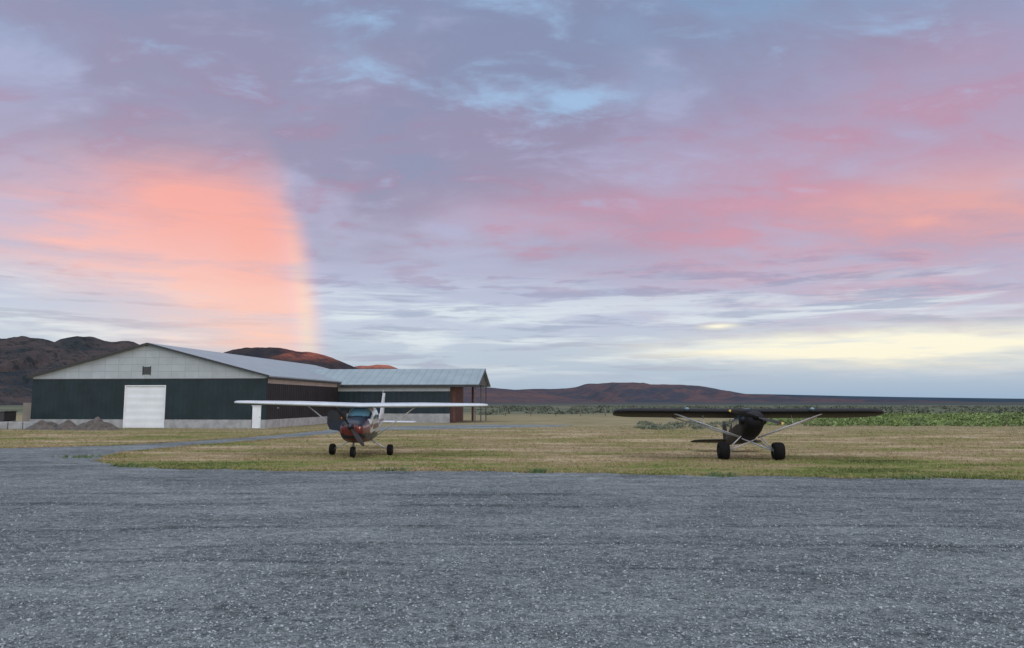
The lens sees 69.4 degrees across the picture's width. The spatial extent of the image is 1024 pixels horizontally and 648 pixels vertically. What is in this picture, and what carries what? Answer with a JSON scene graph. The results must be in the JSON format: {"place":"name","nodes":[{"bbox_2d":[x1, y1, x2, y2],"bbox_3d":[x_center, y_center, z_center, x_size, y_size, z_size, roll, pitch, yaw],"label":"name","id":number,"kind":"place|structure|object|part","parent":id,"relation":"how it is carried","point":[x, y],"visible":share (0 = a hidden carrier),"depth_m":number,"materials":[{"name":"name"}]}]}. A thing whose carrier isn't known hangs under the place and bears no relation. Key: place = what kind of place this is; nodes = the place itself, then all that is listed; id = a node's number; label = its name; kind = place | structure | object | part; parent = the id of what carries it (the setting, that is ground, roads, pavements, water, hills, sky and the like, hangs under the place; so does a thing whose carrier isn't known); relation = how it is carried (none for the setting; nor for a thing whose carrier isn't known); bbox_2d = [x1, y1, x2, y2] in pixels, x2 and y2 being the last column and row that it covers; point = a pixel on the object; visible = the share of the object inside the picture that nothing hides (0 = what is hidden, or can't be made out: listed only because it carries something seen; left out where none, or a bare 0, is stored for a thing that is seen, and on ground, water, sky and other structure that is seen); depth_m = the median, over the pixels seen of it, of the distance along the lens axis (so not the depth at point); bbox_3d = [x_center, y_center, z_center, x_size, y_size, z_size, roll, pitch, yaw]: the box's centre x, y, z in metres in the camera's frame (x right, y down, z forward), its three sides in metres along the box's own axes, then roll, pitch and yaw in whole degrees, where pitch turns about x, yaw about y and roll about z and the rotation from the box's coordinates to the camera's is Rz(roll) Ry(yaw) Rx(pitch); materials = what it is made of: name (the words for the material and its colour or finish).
{"place":"outdoors","nodes":[
{"label":"outdoors","id":0,"kind":"place"},
{"bbox_2d":[0,336,138,404],"bbox_3d":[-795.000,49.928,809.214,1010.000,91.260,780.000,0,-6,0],"label":"hill","id":1,"kind":"structure","parent":0,"point":[22,358],"depth_m":772.48,"materials":[{"name":"brown soil"}]},
{"bbox_2d":[224,347,463,402],"bbox_3d":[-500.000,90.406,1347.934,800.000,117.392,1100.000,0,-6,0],"label":"hill","id":2,"kind":"structure","parent":0,"point":[310,358],"depth_m":1438.86,"materials":[{"name":"brown soil"}]},
{"bbox_2d":[355,365,614,402],"bbox_3d":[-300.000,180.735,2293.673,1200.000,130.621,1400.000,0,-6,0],"label":"hill","id":3,"kind":"structure","parent":0,"point":[496,395],"depth_m":2065.47,"materials":[{"name":"brown soil"}]},
{"bbox_2d":[0,425,1023,647],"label":"gravel apron","id":4,"kind":"object","parent":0,"point":[40,464],"visible":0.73,"depth_m":11.25,"materials":[{"name":"grey gravel"}]},
{"bbox_2d":[0,402,1023,480],"bbox_3d":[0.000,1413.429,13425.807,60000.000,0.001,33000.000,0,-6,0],"label":"ground","id":5,"kind":"structure","parent":0,"point":[582,421],"depth_m":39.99,"materials":[{"name":"green plant"}]},
{"bbox_2d":[0,411,19,421],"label":"building","id":6,"kind":"structure","parent":5,"relation":"on","point":[5,416],"depth_m":63.27,"materials":[{"name":"metal"}]},
{"bbox_2d":[0,422,35,428],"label":"concrete barrier","id":7,"kind":"object","parent":5,"relation":"on","point":[14,425],"visible":0.69,"depth_m":62.16,"materials":[{"name":"white concrete"}]},
{"bbox_2d":[22,403,30,421],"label":"wall","id":8,"kind":"structure","parent":5,"relation":"on","point":[26,415],"depth_m":69.51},
{"bbox_2d":[24,420,57,429],"bbox_3d":[-38.887,8.376,61.461,3.011,0.809,2.200,0,-6,0],"label":"gravel pile","id":9,"kind":"object","parent":5,"relation":"on","point":[41,425],"visible":0.87,"depth_m":60.89,"materials":[{"name":"grey gravel"}]},
{"bbox_2d":[51,419,76,429],"bbox_3d":[-36.611,8.298,60.967,2.665,0.860,2.200,0,-6,0],"label":"gravel pile","id":10,"kind":"object","parent":5,"relation":"on","point":[68,424],"visible":0.87,"depth_m":60.37,"materials":[{"name":"grey gravel"}]},
{"bbox_2d":[72,417,121,429],"bbox_3d":[-34.299,8.176,60.980,4.179,1.106,2.400,0,-6,0],"label":"gravel pile","id":11,"kind":"object","parent":5,"relation":"on","point":[97,423],"visible":0.98,"depth_m":60.34,"materials":[{"name":"grey gravel"}]},
{"bbox_2d":[26,343,490,428],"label":"hangar","id":12,"kind":"structure","parent":5,"relation":"on","point":[147,385],"depth_m":65.84,"materials":[{"name":"metal"}]},
{"bbox_2d":[124,386,164,427],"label":"sliding door","id":13,"kind":"structure","parent":12,"relation":"in","point":[144,406],"depth_m":65.15,"materials":[{"name":"white metal"}]},
{"bbox_2d":[143,367,149,373],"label":"window","id":14,"kind":"structure","parent":12,"relation":"in","point":[146,370],"depth_m":65.42,"materials":[{"name":"grey glass"}]},
{"bbox_2d":[252,406,261,427],"bbox_3d":[-22.119,8.065,64.061,0.780,1.910,0.060,-1,-6,6],"label":"walk door","id":15,"kind":"structure","parent":12,"relation":"in","point":[256,410],"depth_m":64.03,"materials":[{"name":"white paint"}]},
{"bbox_2d":[234,393,487,457],"bbox_3d":[-5.999,4.312,32.836,9.195,2.919,8.916,-4,-7,36],"label":"tricycle gear airplane","id":16,"kind":"object","parent":5,"relation":"on","point":[361,423],"visible":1,"depth_m":31.60,"materials":[{"name":"white metal"}]},
{"bbox_3d":[-7.540,4.007,31.831,0.620,0.420,0.005,1,-6,0],"label":"door window","id":17,"kind":"part","parent":16,"relation":"part of","materials":[{"name":"grey glass"}]},
{"bbox_3d":[-7.542,4.174,31.838,0.820,0.930,0.040,1,-6,0],"label":"open door","id":18,"kind":"part","parent":16,"relation":"part of","materials":[{"name":"grey metal"}]},
{"bbox_2d":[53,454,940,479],"bbox_3d":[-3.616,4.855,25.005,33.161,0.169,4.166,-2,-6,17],"label":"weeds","id":19,"kind":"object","parent":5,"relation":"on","point":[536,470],"visible":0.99,"depth_m":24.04,"materials":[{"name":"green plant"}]},
{"bbox_2d":[631,419,731,429],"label":"sagebrush","id":20,"kind":"object","parent":5,"relation":"on","point":[651,425],"visible":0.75,"depth_m":66.64,"materials":[{"name":"green plant"}]},
{"bbox_2d":[471,404,1023,414],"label":"brush","id":21,"kind":"object","parent":5,"relation":"on","point":[611,409],"visible":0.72,"depth_m":196.58,"materials":[{"name":"green plant"}]},
{"bbox_2d":[613,404,883,459],"bbox_3d":[9.439,4.404,30.546,8.454,2.226,8.359,5,-8,-37],"label":"taildragger airplane","id":22,"kind":"object","parent":5,"relation":"on","point":[747,425],"visible":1,"depth_m":29.74,"materials":[{"name":"black metal"}]},
{"bbox_2d":[766,411,1023,426],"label":"green brush","id":23,"kind":"object","parent":5,"relation":"on","point":[953,419],"visible":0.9,"depth_m":73.90,"materials":[{"name":"green plant"}]},
{"bbox_2d":[0,0,1023,398],"label":"sky","id":24,"kind":"structure","parent":0,"point":[786,197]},
{"bbox_2d":[505,408,773,415],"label":"wire fence","id":25,"kind":"object","parent":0,"point":[555,410],"visible":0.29,"depth_m":118.00,"materials":[{"name":"metal"}]},
{"bbox_2d":[519,382,965,401],"bbox_3d":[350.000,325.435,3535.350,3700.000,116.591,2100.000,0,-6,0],"label":"hill","id":26,"kind":"structure","parent":0,"point":[623,392],"depth_m":3273.33,"materials":[{"name":"brown soil"}]},
{"bbox_2d":[754,394,1023,401],"bbox_3d":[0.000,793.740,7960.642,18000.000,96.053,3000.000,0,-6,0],"label":"hill","id":27,"kind":"structure","parent":0,"point":[937,399],"depth_m":7533.56,"materials":[{"name":"green plant"}]}
]}

